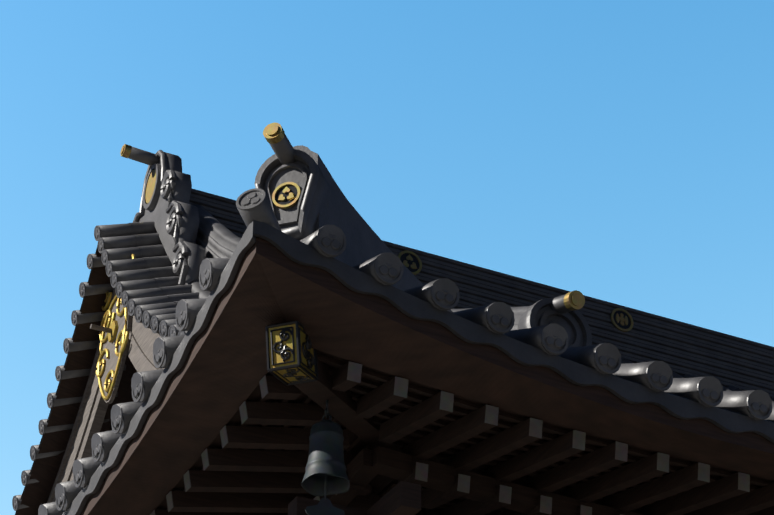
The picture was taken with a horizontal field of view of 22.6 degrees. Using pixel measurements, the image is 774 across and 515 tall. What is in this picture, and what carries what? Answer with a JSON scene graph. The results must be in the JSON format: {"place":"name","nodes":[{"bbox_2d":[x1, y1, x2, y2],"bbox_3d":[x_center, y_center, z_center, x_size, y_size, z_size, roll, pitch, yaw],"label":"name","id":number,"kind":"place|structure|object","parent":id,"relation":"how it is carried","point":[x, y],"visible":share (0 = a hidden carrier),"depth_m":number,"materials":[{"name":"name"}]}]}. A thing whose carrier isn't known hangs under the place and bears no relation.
{"place":"outdoors","nodes":[
{"label":"outdoors","id":0,"kind":"place"},
{"bbox_2d":[80,242,285,514],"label":"eave wood","id":1,"kind":"object","parent":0,"point":[219,375],"visible":0.71,"depth_m":8.64,"materials":[{"name":"brown wood"}]},
{"bbox_2d":[62,220,255,514],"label":"eave band","id":2,"kind":"object","parent":1,"relation":"attached to","point":[170,370],"visible":0.9,"depth_m":8.66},
{"bbox_2d":[265,320,317,385],"bbox_3d":[-0.405,0.409,8.251,0.132,0.229,0.251,-10,-34,15],"label":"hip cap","id":3,"kind":"object","parent":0,"point":[277,358],"visible":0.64,"depth_m":8.17,"materials":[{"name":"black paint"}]},
{"bbox_2d":[0,0,773,514],"label":"sky","id":4,"kind":"structure","parent":0,"point":[620,152],"materials":[{"name":"blue"}]},
{"bbox_2d":[189,189,773,397],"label":"ridge","id":5,"kind":"structure","parent":0,"point":[680,348],"depth_m":19.58,"materials":[{"name":"grey ceramic"}]},
{"bbox_2d":[129,147,205,284],"bbox_3d":[-2.222,-0.149,17.687,0.547,1.992,2.124,15,-36,-22],"label":"ridge-end ornament","id":6,"kind":"object","parent":5,"relation":"attached to","point":[170,211],"visible":0.52,"depth_m":17.45,"materials":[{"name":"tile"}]},
{"bbox_2d":[120,144,155,203],"bbox_3d":[-2.336,-0.783,18.029,0.321,0.561,0.300,15,-36,-22],"label":"gold ornament","id":7,"kind":"object","parent":6,"relation":"attached to","point":[126,149],"visible":0.94,"depth_m":18.05,"materials":[{"name":"gold metal"}]},
{"bbox_2d":[398,250,633,331],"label":"crest emblems","id":8,"kind":"object","parent":5,"relation":"attached to","point":[618,318],"visible":0.85,"depth_m":19.55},
{"bbox_2d":[460,316,773,422],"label":"roof sheet","id":9,"kind":"object","parent":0,"point":[641,384],"depth_m":8.68,"materials":[{"name":"ceramic"}]},
{"bbox_2d":[17,251,159,514],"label":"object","id":10,"kind":"object","parent":9,"relation":"on","point":[44,474],"visible":0.08,"depth_m":17.66,"materials":[{"name":"brown wood"}]},
{"bbox_2d":[90,298,131,403],"bbox_3d":[-2.485,0.760,16.952,0.255,1.100,0.720,15,-36,-22],"label":"gable pendant","id":11,"kind":"object","parent":10,"relation":"attached to","point":[111,362],"visible":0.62,"depth_m":16.92,"materials":[{"name":"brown wood"}]},
{"bbox_2d":[96,254,135,399],"bbox_3d":[-2.405,0.669,17.033,0.036,1.290,0.829,15,-36,-22],"label":"gold gable ornament","id":12,"kind":"object","parent":11,"relation":"attached to","point":[112,323],"visible":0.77,"depth_m":17.03,"materials":[{"name":"gold metal"}]},
{"bbox_2d":[12,221,210,514],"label":"verge tiles","id":13,"kind":"object","parent":10,"relation":"on","point":[151,292],"visible":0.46,"depth_m":17.08,"materials":[{"name":"ceramic"}]},
{"bbox_2d":[47,288,164,502],"bbox_3d":[-2.337,2.207,16.113,0.115,5.277,12.600,15,-36,-22],"label":"barge","id":14,"kind":"object","parent":9,"relation":"on","point":[89,420],"visible":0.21,"depth_m":17.23,"materials":[{"name":"brown wood"}]},
{"bbox_2d":[38,258,229,514],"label":"eave tiles","id":15,"kind":"object","parent":9,"relation":"attached to","point":[144,382],"visible":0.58,"depth_m":8.91,"materials":[{"name":"grey ceramic"}]},
{"bbox_2d":[293,145,452,312],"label":"hip ridge","id":16,"kind":"structure","parent":9,"relation":"on","point":[364,242],"depth_m":9.03,"materials":[{"name":"ceramic"}]},
{"bbox_2d":[254,135,331,240],"bbox_3d":[-0.442,-0.280,8.561,0.300,0.502,0.394,-10,-34,15],"label":"ridge-end tile","id":17,"kind":"object","parent":16,"relation":"attached to","point":[286,162],"depth_m":8.57,"materials":[{"name":"grey ceramic"}]},
{"bbox_2d":[263,123,300,208],"bbox_3d":[-0.475,-0.408,8.525,0.136,0.332,0.208,-10,-34,15],"label":"gold ornament","id":18,"kind":"object","parent":17,"relation":"attached to","point":[273,133],"visible":1,"depth_m":8.52,"materials":[{"name":"gold metal"}]},
{"bbox_2d":[191,204,591,347],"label":"roof ridge","id":19,"kind":"structure","parent":9,"relation":"on","point":[215,238],"depth_m":10.95,"materials":[{"name":"ceramic"}]},
{"bbox_2d":[564,290,584,310],"bbox_3d":[1.044,0.240,10.777,0.107,0.117,0.087,15,-36,-22],"label":"end cap","id":20,"kind":"object","parent":19,"relation":"on","point":[574,300],"visible":1,"depth_m":10.75,"materials":[{"name":"gold metal"}]},
{"bbox_2d":[155,350,773,514],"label":"rafters","id":21,"kind":"object","parent":9,"relation":"on","point":[258,463],"visible":0.79,"depth_m":9.11,"materials":[{"name":"brown wood"}]},
{"bbox_2d":[301,400,349,514],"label":"bell","id":22,"kind":"object","parent":21,"relation":"hanging from","point":[325,475],"visible":1,"depth_m":8.41,"materials":[{"name":"grey metal"}]},
{"bbox_2d":[150,361,749,514],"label":"rafter ends","id":23,"kind":"object","parent":21,"relation":"attached to","point":[446,404],"visible":0.98,"depth_m":8.82,"materials":[{"name":"white paint"}]},
{"bbox_2d":[256,237,773,479],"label":"eave wood","id":24,"kind":"object","parent":9,"relation":"attached to","point":[331,314],"visible":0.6,"depth_m":8.39,"materials":[{"name":"brown wood"}]},
{"bbox_2d":[253,220,773,442],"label":"eave band","id":25,"kind":"object","parent":24,"relation":"attached to","point":[358,281],"visible":0.98,"depth_m":8.36,"materials":[{"name":"grey ceramic"}]},
{"bbox_2d":[300,225,773,421],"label":"eave tiles","id":26,"kind":"object","parent":9,"relation":"attached to","point":[443,294],"visible":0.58,"depth_m":8.52,"materials":[{"name":"grey ceramic"}]},
{"bbox_2d":[236,188,281,230],"bbox_3d":[-0.539,-0.165,8.155,0.136,0.187,0.252,-9,-34,14],"label":"round ridge tile","id":27,"kind":"object","parent":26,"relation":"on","point":[253,204],"visible":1,"depth_m":8.08,"materials":[{"name":"grey ceramic"}]},
{"bbox_2d":[621,356,773,402],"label":"roof tiles","id":28,"kind":"object","parent":9,"relation":"on","point":[728,388],"depth_m":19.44,"materials":[{"name":"ceramic"}]},
{"label":"ground","id":29,"kind":"structure","parent":0,"visible":0},
{"bbox_2d":[288,481,420,514],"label":"brackets","id":30,"kind":"object","parent":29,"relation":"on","point":[402,498],"visible":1,"depth_m":8.66,"materials":[{"name":"brown wood"}]}
]}

